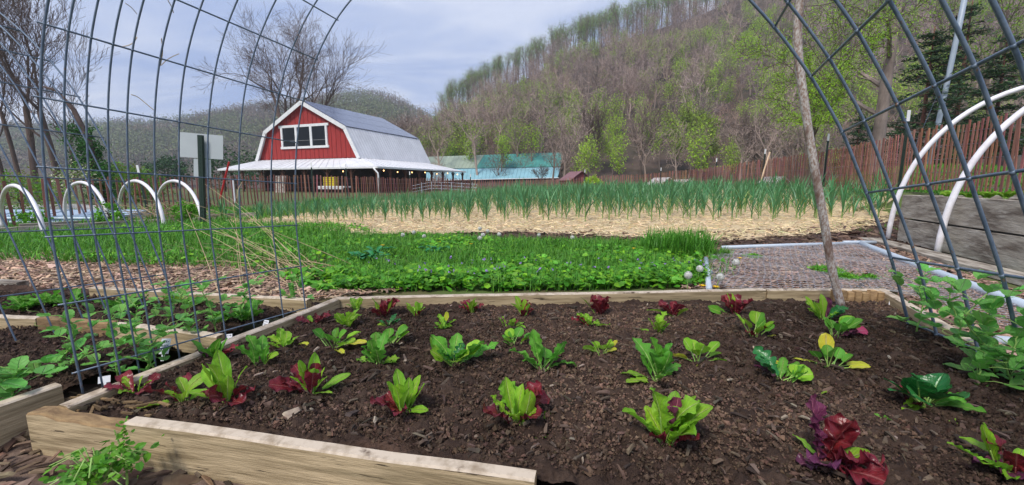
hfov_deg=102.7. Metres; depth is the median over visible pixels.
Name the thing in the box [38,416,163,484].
sprawling weed
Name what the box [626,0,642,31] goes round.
ridge tree
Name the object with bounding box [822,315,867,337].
mixed greens
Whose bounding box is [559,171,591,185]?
garden shed
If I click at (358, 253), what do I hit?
dock plant
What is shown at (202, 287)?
pea plant
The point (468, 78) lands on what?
ridge tree
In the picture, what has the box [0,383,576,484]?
chip path
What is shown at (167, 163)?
evergreen bush
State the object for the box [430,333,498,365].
mustard seedling
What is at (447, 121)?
bare tree
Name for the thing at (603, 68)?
bare tree
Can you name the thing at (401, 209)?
garlic plant
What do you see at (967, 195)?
bed plant
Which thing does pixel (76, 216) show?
cold frame
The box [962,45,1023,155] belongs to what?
pine tree
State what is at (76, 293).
side bed plant
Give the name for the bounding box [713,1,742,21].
bare tree
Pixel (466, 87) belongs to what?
ridge tree
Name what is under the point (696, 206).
garlic plant
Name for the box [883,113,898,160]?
bare tree
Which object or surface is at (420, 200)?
garlic plant
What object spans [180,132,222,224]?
sign post
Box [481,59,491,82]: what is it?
ridge tree
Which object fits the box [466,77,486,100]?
bare tree
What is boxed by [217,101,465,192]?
barn
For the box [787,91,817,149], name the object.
bare tree
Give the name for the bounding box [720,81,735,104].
leafing tree
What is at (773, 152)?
bare tree
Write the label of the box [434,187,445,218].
garlic plant
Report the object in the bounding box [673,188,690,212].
garlic plant
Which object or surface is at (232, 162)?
evergreen bush
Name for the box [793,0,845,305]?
wooden pole
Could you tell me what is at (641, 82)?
bare tree
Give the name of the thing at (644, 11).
ridge tree
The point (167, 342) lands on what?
plant tag
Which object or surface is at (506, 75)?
bare tree
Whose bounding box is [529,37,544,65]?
ridge tree
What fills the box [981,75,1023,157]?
bare tree
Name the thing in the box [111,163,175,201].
green bush
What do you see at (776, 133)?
bare tree
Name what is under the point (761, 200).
garlic plant
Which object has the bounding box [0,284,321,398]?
side bed soil
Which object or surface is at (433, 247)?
dock plant
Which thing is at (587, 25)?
ridge tree
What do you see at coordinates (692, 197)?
garlic plant
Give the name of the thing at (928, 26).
bare tree
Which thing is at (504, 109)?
bare tree
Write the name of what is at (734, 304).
lettuce seedling
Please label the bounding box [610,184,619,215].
garlic plant
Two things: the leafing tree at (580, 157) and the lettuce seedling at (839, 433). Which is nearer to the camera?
the lettuce seedling at (839, 433)
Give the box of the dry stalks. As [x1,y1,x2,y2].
[173,184,366,297]
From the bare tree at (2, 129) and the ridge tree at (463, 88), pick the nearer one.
the bare tree at (2, 129)
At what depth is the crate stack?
40.52 m
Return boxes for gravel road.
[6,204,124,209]
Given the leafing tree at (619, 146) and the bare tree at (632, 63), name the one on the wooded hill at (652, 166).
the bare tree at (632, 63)
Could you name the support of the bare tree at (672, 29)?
on the wooded hill at (652, 166)
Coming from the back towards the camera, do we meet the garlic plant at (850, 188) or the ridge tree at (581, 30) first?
the ridge tree at (581, 30)
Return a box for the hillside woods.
[376,0,1023,186]
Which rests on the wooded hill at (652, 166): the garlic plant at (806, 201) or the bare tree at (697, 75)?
the bare tree at (697, 75)
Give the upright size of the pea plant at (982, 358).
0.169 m
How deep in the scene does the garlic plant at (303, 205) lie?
7.84 m
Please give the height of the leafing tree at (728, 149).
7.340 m
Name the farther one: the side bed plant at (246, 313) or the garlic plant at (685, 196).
the garlic plant at (685, 196)
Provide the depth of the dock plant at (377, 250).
3.94 m
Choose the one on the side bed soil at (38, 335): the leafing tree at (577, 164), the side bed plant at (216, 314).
the side bed plant at (216, 314)
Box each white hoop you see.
[0,184,45,232]
[63,181,109,220]
[117,179,165,223]
[155,179,199,216]
[885,85,1023,238]
[934,106,1023,251]
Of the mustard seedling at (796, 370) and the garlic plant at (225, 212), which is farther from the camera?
the garlic plant at (225, 212)
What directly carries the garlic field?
on the straw mulch at (573, 213)
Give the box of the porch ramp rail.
[413,182,476,192]
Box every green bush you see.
[0,166,80,208]
[84,156,150,190]
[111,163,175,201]
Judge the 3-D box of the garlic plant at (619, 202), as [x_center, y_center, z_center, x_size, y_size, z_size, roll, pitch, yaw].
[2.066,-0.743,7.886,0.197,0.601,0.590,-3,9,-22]
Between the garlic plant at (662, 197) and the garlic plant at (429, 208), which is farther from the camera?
the garlic plant at (662, 197)
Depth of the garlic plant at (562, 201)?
7.66 m
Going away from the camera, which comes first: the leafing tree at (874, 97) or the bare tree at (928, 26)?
the leafing tree at (874, 97)
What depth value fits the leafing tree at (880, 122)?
13.91 m
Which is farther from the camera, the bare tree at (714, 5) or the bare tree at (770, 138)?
the bare tree at (714, 5)
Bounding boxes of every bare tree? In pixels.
[0,0,56,196]
[0,0,84,200]
[0,0,85,201]
[0,2,31,198]
[0,22,119,196]
[190,0,357,117]
[277,23,388,106]
[376,113,421,137]
[392,114,428,139]
[435,101,457,133]
[436,88,490,180]
[441,95,503,152]
[441,104,466,134]
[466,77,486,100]
[475,90,499,131]
[478,98,497,141]
[483,88,524,130]
[487,73,503,124]
[489,69,507,108]
[492,88,516,145]
[496,64,514,88]
[497,66,518,92]
[500,84,534,153]
[501,112,541,167]
[514,79,559,152]
[521,111,547,151]
[527,82,560,124]
[533,110,586,184]
[542,86,582,148]
[543,122,585,175]
[544,35,555,60]
[544,50,556,64]
[550,114,591,174]
[555,30,577,53]
[557,133,592,170]
[561,72,611,168]
[575,99,617,176]
[576,54,587,83]
[578,84,599,116]
[587,51,621,97]
[594,58,619,119]
[611,71,642,118]
[617,60,642,114]
[621,37,649,71]
[621,38,651,73]
[621,97,668,177]
[622,26,652,48]
[623,30,636,48]
[624,57,649,107]
[625,113,668,180]
[627,63,655,98]
[628,21,656,49]
[631,9,652,31]
[632,7,649,34]
[637,74,654,113]
[650,28,668,53]
[653,117,690,178]
[659,94,684,136]
[660,9,676,36]
[660,15,686,55]
[662,33,697,78]
[667,71,692,112]
[676,59,705,101]
[677,51,711,103]
[679,2,693,22]
[679,6,696,25]
[679,28,718,65]
[680,9,706,38]
[680,118,730,178]
[680,125,711,178]
[681,26,715,75]
[681,31,704,66]
[688,45,720,93]
[691,30,721,90]
[693,6,714,28]
[697,0,716,28]
[700,4,713,24]
[709,50,741,79]
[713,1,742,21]
[716,106,780,181]
[718,129,753,180]
[722,108,796,171]
[722,112,777,180]
[729,99,802,176]
[752,103,792,173]
[756,39,784,80]
[760,130,789,171]
[767,7,792,42]
[768,66,798,112]
[777,103,823,177]
[777,104,842,180]
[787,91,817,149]
[788,0,825,46]
[791,113,850,177]
[792,116,845,160]
[796,86,851,153]
[803,6,826,43]
[803,16,827,51]
[814,28,844,65]
[818,0,862,46]
[819,14,847,46]
[826,99,874,156]
[833,128,868,173]
[842,0,869,33]
[842,49,870,83]
[858,39,905,101]
[862,22,907,76]
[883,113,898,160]
[908,0,956,71]
[939,3,982,30]
[970,23,1021,82]
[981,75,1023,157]
[999,86,1023,127]
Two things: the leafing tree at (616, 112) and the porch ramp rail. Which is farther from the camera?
the leafing tree at (616, 112)
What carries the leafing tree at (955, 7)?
on the wooded hill at (652, 166)
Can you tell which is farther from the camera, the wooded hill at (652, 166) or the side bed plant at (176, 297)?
the wooded hill at (652, 166)
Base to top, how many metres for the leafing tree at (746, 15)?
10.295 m
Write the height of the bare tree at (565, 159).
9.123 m
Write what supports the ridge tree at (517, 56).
on the wooded hill at (652, 166)
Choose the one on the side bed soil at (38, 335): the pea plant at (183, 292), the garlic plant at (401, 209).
the pea plant at (183, 292)
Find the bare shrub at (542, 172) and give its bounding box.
[531,164,551,183]
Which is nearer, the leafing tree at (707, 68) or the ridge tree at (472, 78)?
the leafing tree at (707, 68)
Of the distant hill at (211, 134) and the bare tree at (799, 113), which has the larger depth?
the distant hill at (211, 134)
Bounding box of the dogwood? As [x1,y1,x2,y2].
[47,159,102,204]
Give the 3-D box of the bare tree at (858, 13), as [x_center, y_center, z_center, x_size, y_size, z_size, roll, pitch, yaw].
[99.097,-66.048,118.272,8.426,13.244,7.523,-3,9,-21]
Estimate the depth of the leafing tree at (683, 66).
104.69 m
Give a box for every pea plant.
[0,356,67,400]
[25,328,138,377]
[26,307,106,362]
[70,295,152,375]
[105,289,171,367]
[123,304,196,370]
[141,275,191,321]
[155,276,216,331]
[177,269,234,331]
[222,273,268,321]
[275,271,313,298]
[884,260,950,331]
[916,268,995,346]
[940,275,1023,372]
[942,329,1023,389]
[959,298,1023,380]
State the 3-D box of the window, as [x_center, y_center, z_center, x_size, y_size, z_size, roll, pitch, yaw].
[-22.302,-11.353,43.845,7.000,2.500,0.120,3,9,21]
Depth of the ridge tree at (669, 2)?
178.93 m
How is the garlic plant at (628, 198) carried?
on the straw mulch at (573, 213)
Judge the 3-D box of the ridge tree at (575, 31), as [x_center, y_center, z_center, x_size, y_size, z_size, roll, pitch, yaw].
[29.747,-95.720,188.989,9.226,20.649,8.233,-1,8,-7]
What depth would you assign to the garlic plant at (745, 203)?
9.14 m
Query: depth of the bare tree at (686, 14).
164.68 m
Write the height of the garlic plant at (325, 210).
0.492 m
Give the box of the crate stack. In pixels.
[276,176,285,192]
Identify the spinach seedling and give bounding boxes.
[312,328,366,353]
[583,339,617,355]
[673,337,726,365]
[793,333,870,369]
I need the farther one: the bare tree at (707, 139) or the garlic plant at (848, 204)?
the bare tree at (707, 139)
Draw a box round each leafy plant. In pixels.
[8,207,53,223]
[94,201,126,221]
[169,198,198,222]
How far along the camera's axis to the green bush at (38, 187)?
15.88 m
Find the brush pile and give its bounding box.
[95,195,241,220]
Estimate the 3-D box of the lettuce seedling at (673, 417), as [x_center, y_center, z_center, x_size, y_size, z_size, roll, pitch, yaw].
[0.357,0.385,0.915,0.153,0.135,0.161,-8,11,-43]
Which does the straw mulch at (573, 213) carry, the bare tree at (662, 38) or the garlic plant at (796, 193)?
the garlic plant at (796, 193)
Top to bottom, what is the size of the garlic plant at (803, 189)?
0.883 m
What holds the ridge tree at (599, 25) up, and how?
on the wooded hill at (652, 166)
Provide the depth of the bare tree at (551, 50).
171.76 m
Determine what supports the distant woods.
on the distant hill at (211, 134)
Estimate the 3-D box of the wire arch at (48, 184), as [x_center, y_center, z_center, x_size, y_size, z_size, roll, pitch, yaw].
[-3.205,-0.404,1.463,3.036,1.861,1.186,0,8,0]
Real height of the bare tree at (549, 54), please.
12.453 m
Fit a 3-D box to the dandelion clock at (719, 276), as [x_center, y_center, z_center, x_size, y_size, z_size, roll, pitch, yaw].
[1.364,0.259,2.686,0.051,0.116,0.051,0,8,0]
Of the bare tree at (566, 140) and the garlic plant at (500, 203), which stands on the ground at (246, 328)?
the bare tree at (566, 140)
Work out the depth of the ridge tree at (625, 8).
182.10 m
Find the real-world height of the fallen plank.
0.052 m
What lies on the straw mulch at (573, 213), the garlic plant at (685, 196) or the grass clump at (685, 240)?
the garlic plant at (685, 196)
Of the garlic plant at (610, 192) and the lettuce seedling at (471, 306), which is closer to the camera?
the lettuce seedling at (471, 306)
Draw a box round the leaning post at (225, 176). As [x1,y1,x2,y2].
[219,162,229,198]
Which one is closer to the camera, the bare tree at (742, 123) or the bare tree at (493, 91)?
the bare tree at (742, 123)
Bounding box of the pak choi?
[883,373,986,413]
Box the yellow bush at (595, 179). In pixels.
[584,174,603,185]
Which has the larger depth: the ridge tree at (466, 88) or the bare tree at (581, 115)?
the ridge tree at (466, 88)
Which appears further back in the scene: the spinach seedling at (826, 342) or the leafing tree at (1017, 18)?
the leafing tree at (1017, 18)
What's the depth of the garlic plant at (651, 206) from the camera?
7.34 m
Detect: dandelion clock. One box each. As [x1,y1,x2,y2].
[684,271,691,288]
[696,265,703,276]
[716,273,724,288]
[731,259,739,274]
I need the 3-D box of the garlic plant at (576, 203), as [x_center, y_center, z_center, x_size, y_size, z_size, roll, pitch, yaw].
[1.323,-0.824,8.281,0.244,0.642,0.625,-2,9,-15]
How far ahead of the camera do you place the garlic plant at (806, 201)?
8.69 m
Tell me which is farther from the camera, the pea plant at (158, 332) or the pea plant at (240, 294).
the pea plant at (240, 294)
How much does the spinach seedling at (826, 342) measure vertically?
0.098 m
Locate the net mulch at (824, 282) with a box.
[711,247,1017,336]
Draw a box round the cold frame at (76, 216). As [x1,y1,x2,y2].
[5,210,151,223]
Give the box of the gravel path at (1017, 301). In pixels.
[704,241,1023,343]
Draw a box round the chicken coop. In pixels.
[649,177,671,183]
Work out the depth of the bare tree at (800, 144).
51.84 m
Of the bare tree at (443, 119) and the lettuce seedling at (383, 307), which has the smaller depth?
the lettuce seedling at (383, 307)
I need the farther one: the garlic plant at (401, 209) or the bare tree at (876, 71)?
the bare tree at (876, 71)
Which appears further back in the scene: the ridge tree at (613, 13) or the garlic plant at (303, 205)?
the ridge tree at (613, 13)
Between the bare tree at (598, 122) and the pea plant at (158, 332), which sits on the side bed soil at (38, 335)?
the pea plant at (158, 332)
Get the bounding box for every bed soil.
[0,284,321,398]
[56,298,1023,484]
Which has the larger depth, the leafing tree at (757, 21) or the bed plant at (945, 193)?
the leafing tree at (757, 21)
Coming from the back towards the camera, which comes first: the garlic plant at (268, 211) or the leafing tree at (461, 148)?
the leafing tree at (461, 148)
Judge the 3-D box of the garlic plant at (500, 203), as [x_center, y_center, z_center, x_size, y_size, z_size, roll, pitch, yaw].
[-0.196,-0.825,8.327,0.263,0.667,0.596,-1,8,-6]
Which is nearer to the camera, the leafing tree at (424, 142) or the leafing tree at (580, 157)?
the leafing tree at (580, 157)
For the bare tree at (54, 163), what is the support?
on the ground at (246, 328)
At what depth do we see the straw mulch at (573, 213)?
7.88 m
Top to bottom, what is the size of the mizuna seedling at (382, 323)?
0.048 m
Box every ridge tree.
[436,91,446,108]
[443,81,453,105]
[446,84,458,104]
[451,78,461,100]
[456,67,479,103]
[459,73,469,102]
[459,77,469,101]
[462,78,470,99]
[464,66,482,96]
[466,62,479,98]
[478,63,491,98]
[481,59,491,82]
[485,54,500,77]
[491,53,507,93]
[495,50,510,73]
[503,52,514,82]
[507,49,522,74]
[510,45,521,67]
[513,44,527,75]
[517,44,531,79]
[525,44,535,64]
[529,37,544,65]
[531,37,542,73]
[536,35,545,69]
[540,28,547,67]
[545,24,558,50]
[556,16,567,48]
[559,24,571,50]
[566,18,576,46]
[567,23,578,46]
[569,14,578,45]
[574,10,588,41]
[575,20,587,54]
[576,18,585,43]
[581,11,596,45]
[584,11,595,44]
[584,13,596,40]
[591,12,605,47]
[593,8,610,47]
[597,3,614,45]
[600,10,611,47]
[605,4,617,33]
[608,0,625,26]
[610,6,623,28]
[620,3,635,34]
[621,5,630,32]
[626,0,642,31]
[630,0,634,35]
[631,0,645,21]
[637,0,648,32]
[644,0,655,15]
[654,0,666,22]
[663,0,674,18]
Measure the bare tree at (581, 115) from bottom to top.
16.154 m
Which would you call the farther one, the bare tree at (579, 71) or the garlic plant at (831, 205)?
the bare tree at (579, 71)
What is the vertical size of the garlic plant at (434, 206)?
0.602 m
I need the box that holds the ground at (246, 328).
[1,168,1023,383]
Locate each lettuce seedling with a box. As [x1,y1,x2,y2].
[102,369,160,394]
[137,372,202,408]
[187,349,254,405]
[191,338,238,357]
[267,328,308,347]
[269,352,350,393]
[295,310,330,324]
[334,309,361,326]
[346,297,362,309]
[370,297,399,316]
[370,368,427,416]
[378,324,408,343]
[406,301,424,316]
[459,298,483,312]
[483,377,551,425]
[499,316,525,327]
[502,327,529,346]
[511,296,532,315]
[571,313,609,325]
[582,294,610,315]
[622,387,712,446]
[640,311,669,333]
[647,299,687,316]
[708,293,752,314]
[735,311,774,337]
[792,394,888,484]
[947,422,1023,478]
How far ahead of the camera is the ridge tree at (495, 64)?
184.70 m
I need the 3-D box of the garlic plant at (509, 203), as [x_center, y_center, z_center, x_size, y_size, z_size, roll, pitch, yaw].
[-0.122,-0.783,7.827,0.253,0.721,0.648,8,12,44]
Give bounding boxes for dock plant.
[346,250,389,261]
[352,245,394,253]
[417,245,449,253]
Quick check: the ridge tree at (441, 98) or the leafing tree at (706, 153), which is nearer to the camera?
the leafing tree at (706, 153)
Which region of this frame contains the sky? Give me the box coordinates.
[0,0,720,127]
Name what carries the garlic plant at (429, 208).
on the straw mulch at (573, 213)
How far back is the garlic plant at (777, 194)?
7.82 m
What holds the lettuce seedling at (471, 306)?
on the bed soil at (548, 472)
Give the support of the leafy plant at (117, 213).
on the bed at (26, 226)
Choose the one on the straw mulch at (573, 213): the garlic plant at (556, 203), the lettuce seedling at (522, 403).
the garlic plant at (556, 203)
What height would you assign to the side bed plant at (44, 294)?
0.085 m
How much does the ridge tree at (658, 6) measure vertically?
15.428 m
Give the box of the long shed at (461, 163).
[426,152,560,183]
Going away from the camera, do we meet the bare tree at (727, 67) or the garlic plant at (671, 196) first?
the garlic plant at (671, 196)
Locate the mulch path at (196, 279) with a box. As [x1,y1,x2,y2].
[1,256,363,295]
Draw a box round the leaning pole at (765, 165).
[760,152,770,180]
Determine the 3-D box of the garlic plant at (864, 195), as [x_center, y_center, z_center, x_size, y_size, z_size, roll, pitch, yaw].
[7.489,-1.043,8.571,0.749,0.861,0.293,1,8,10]
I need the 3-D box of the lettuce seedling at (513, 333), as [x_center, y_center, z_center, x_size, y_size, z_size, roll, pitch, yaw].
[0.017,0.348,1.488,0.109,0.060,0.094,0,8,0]
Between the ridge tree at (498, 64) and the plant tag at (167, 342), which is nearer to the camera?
the plant tag at (167, 342)
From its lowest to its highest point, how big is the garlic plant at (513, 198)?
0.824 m
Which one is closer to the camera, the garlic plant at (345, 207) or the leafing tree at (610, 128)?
the garlic plant at (345, 207)
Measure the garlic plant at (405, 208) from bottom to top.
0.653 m
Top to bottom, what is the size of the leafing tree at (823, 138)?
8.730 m
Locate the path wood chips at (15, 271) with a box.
[0,250,542,484]
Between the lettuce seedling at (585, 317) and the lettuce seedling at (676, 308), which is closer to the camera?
the lettuce seedling at (585, 317)
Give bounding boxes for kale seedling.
[509,329,576,371]
[620,337,680,382]
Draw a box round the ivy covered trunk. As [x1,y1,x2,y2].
[43,86,125,203]
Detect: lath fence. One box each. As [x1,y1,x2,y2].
[0,162,515,226]
[517,110,1023,194]
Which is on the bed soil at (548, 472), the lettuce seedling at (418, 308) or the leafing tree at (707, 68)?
the lettuce seedling at (418, 308)
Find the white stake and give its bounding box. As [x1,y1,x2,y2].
[232,180,235,202]
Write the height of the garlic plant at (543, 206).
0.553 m
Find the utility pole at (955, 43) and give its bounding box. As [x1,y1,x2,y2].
[909,0,967,164]
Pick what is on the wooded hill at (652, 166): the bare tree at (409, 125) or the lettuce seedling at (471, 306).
the bare tree at (409, 125)
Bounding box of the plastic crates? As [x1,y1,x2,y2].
[323,177,337,185]
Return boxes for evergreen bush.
[134,154,193,186]
[182,144,260,188]
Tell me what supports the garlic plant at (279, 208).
on the straw mulch at (573, 213)
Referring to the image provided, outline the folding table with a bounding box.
[318,186,350,188]
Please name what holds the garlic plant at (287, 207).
on the straw mulch at (573, 213)
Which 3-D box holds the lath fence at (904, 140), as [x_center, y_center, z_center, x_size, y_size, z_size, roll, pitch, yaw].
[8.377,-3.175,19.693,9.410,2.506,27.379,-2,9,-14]
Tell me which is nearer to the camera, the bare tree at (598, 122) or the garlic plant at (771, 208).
the garlic plant at (771, 208)
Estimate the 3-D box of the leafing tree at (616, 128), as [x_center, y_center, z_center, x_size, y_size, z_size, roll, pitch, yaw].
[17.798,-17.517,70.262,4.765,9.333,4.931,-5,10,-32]
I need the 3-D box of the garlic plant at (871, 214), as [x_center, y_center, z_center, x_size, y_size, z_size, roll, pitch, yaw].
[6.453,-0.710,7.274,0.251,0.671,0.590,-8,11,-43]
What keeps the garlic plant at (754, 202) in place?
on the straw mulch at (573, 213)
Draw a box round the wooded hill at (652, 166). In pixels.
[0,0,1023,188]
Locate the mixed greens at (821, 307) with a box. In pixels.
[805,294,848,319]
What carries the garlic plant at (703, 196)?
on the straw mulch at (573, 213)
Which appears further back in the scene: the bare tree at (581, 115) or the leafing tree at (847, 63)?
the leafing tree at (847, 63)
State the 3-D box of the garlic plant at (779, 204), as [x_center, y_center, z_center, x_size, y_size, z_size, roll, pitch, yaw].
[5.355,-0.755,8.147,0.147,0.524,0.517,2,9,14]
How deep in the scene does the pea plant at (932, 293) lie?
1.41 m
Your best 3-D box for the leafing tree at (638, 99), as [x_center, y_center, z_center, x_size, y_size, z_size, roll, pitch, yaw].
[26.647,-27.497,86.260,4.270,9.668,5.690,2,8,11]
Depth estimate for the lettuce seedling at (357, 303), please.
1.93 m
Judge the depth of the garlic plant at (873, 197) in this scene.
7.89 m
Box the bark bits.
[78,298,1023,484]
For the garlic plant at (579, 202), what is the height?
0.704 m
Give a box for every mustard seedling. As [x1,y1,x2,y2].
[235,335,278,363]
[356,330,398,363]
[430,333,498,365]
[434,312,455,328]
[752,346,813,382]
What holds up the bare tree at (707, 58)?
on the wooded hill at (652, 166)
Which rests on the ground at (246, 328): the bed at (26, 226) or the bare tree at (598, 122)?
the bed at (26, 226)
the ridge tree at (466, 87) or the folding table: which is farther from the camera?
the ridge tree at (466, 87)
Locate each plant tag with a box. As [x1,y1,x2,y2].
[98,375,110,384]
[159,338,170,360]
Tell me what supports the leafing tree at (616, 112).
on the wooded hill at (652, 166)
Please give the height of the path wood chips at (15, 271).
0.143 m
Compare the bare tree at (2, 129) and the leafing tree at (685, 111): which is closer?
the bare tree at (2, 129)
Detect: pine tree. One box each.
[828,114,871,177]
[847,25,998,170]
[894,0,1016,163]
[930,35,1023,164]
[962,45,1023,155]
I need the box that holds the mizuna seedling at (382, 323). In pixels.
[377,313,399,325]
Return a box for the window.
[278,123,328,148]
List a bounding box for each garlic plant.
[212,196,224,215]
[222,197,227,216]
[234,199,246,218]
[254,200,264,220]
[264,202,272,218]
[273,198,284,219]
[275,200,282,222]
[283,198,289,218]
[289,199,297,219]
[299,195,310,216]
[299,196,306,220]
[311,192,330,221]
[318,199,330,220]
[328,198,345,219]
[338,200,352,218]
[342,200,347,217]
[345,189,369,220]
[350,195,359,217]
[362,194,376,217]
[369,196,376,217]
[380,201,387,218]
[392,190,399,216]
[395,191,413,221]
[398,189,417,219]
[407,194,417,218]
[416,196,434,218]
[416,197,423,214]
[417,194,425,221]
[426,198,432,218]
[430,195,437,216]
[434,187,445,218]
[436,192,446,210]
[443,192,463,211]
[445,184,453,220]
[454,187,472,218]
[460,193,471,221]
[461,181,479,219]
[474,189,484,211]
[477,190,488,217]
[480,184,494,212]
[481,194,491,219]
[494,193,513,220]
[496,188,506,217]
[499,186,516,217]
[509,180,518,212]
[511,180,522,215]
[515,179,545,217]
[515,195,537,219]
[521,184,537,203]
[536,193,547,218]
[539,191,546,215]
[540,187,557,219]
[551,183,571,219]
[552,189,564,216]
[561,191,571,217]
[566,182,588,213]
[571,186,577,215]
[572,185,589,217]
[579,175,602,220]
[581,189,593,214]
[588,182,613,213]
[593,183,626,220]
[593,185,611,217]
[600,177,616,211]
[603,182,614,210]
[605,174,617,213]
[610,181,644,218]
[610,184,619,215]
[612,191,625,215]
[620,179,630,209]
[622,186,636,216]
[623,182,648,217]
[634,183,641,208]
[638,186,653,212]
[640,182,670,220]
[643,189,661,215]
[651,184,665,218]
[654,182,669,210]
[654,186,659,212]
[655,178,681,214]
[657,177,687,219]
[658,181,667,208]
[661,183,681,214]
[663,186,680,212]
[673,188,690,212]
[674,175,700,216]
[674,186,700,219]
[675,185,698,214]
[676,189,692,217]
[690,183,697,211]
[694,186,707,214]
[694,191,703,217]
[698,190,709,215]
[702,191,725,219]
[704,177,724,203]
[716,179,730,215]
[716,186,724,218]
[722,177,733,208]
[722,185,736,212]
[722,187,748,217]
[730,186,738,219]
[736,177,747,215]
[741,185,765,211]
[742,178,767,220]
[749,190,771,218]
[755,187,775,215]
[758,184,790,218]
[762,174,796,218]
[765,184,783,212]
[767,174,794,206]
[775,192,784,216]
[781,187,792,212]
[783,182,811,212]
[783,190,792,212]
[785,178,812,218]
[788,191,816,218]
[790,176,807,208]
[796,174,810,208]
[799,172,832,218]
[804,187,812,213]
[810,193,815,217]
[825,174,843,213]
[826,188,840,217]
[835,180,859,211]
[839,173,858,217]
[846,182,860,211]
[847,179,854,198]
[850,190,859,217]
[852,178,860,199]
[853,180,867,207]
[856,177,876,210]
[857,173,886,211]
[858,187,889,218]
[866,183,877,214]
[868,167,885,197]
[871,183,890,216]
[874,168,907,198]
[880,182,897,208]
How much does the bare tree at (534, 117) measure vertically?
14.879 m
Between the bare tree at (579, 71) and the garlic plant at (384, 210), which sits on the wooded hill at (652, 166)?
the bare tree at (579, 71)
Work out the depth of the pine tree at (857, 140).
33.09 m
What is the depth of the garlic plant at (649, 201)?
8.32 m
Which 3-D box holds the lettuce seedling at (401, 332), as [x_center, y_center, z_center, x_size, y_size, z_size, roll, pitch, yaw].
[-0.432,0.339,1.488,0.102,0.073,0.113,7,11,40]
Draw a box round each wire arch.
[0,12,174,340]
[33,0,1023,393]
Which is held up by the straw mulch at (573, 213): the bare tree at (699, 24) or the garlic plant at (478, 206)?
the garlic plant at (478, 206)
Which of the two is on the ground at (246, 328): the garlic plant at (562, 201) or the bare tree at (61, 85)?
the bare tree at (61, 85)
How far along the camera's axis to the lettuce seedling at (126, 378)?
1.14 m
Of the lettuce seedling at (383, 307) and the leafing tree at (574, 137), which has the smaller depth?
the lettuce seedling at (383, 307)
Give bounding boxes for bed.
[0,213,255,231]
[0,279,311,446]
[26,288,1019,484]
[897,195,1023,271]
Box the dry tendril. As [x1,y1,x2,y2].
[160,38,177,65]
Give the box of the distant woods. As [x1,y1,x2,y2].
[0,84,434,167]
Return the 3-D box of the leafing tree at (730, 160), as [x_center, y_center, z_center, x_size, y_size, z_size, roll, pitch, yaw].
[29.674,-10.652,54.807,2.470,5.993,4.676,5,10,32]
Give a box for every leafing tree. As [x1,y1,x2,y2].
[413,118,429,142]
[419,137,430,149]
[424,112,480,155]
[440,138,458,155]
[443,118,495,155]
[493,125,513,171]
[543,112,553,140]
[554,49,565,73]
[565,112,581,154]
[566,90,580,108]
[567,98,581,135]
[569,140,596,171]
[571,131,600,175]
[571,142,602,174]
[603,115,632,162]
[605,113,624,157]
[607,126,632,181]
[608,89,632,125]
[631,91,648,127]
[642,14,652,31]
[652,48,670,72]
[658,96,724,180]
[662,76,681,110]
[675,60,693,87]
[676,102,696,150]
[682,114,717,184]
[691,132,714,170]
[696,65,708,88]
[710,44,725,76]
[717,134,742,178]
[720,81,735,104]
[724,141,744,177]
[725,0,941,186]
[741,3,751,27]
[748,34,760,62]
[749,9,762,33]
[774,0,912,173]
[782,113,797,153]
[803,117,839,160]
[820,147,838,179]
[837,52,864,76]
[863,89,890,126]
[886,0,1023,166]
[907,73,932,121]
[941,63,974,105]
[949,1,960,16]
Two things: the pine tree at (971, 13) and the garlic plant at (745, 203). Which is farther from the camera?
the pine tree at (971, 13)
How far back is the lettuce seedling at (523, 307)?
1.86 m
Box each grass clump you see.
[626,222,728,258]
[701,246,734,256]
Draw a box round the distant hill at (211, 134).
[2,101,419,167]
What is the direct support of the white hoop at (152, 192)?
on the ground at (246, 328)
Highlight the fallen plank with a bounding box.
[860,237,1023,285]
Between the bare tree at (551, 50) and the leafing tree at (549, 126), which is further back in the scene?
the bare tree at (551, 50)
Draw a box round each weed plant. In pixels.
[738,252,762,257]
[806,262,847,272]
[837,269,865,280]
[859,273,880,279]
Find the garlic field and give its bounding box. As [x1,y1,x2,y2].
[263,171,844,217]
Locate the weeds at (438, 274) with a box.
[9,221,724,291]
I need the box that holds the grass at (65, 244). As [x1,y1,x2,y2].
[0,163,1023,292]
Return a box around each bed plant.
[2,295,47,311]
[17,288,65,304]
[49,288,87,306]
[92,289,148,310]
[157,291,183,301]
[183,296,196,307]
[205,306,237,322]
[225,299,263,320]
[940,190,961,196]
[961,191,983,197]
[979,191,1001,198]
[993,191,1015,199]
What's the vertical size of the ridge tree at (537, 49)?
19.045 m
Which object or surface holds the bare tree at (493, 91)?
on the wooded hill at (652, 166)
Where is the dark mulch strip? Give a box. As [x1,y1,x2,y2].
[457,217,925,248]
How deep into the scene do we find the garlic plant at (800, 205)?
7.36 m
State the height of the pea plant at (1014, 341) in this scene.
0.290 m
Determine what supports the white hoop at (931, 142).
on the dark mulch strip
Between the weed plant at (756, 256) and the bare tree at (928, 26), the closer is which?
the weed plant at (756, 256)
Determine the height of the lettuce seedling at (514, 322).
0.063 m
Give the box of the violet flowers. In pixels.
[368,256,704,273]
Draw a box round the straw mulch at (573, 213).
[214,190,896,240]

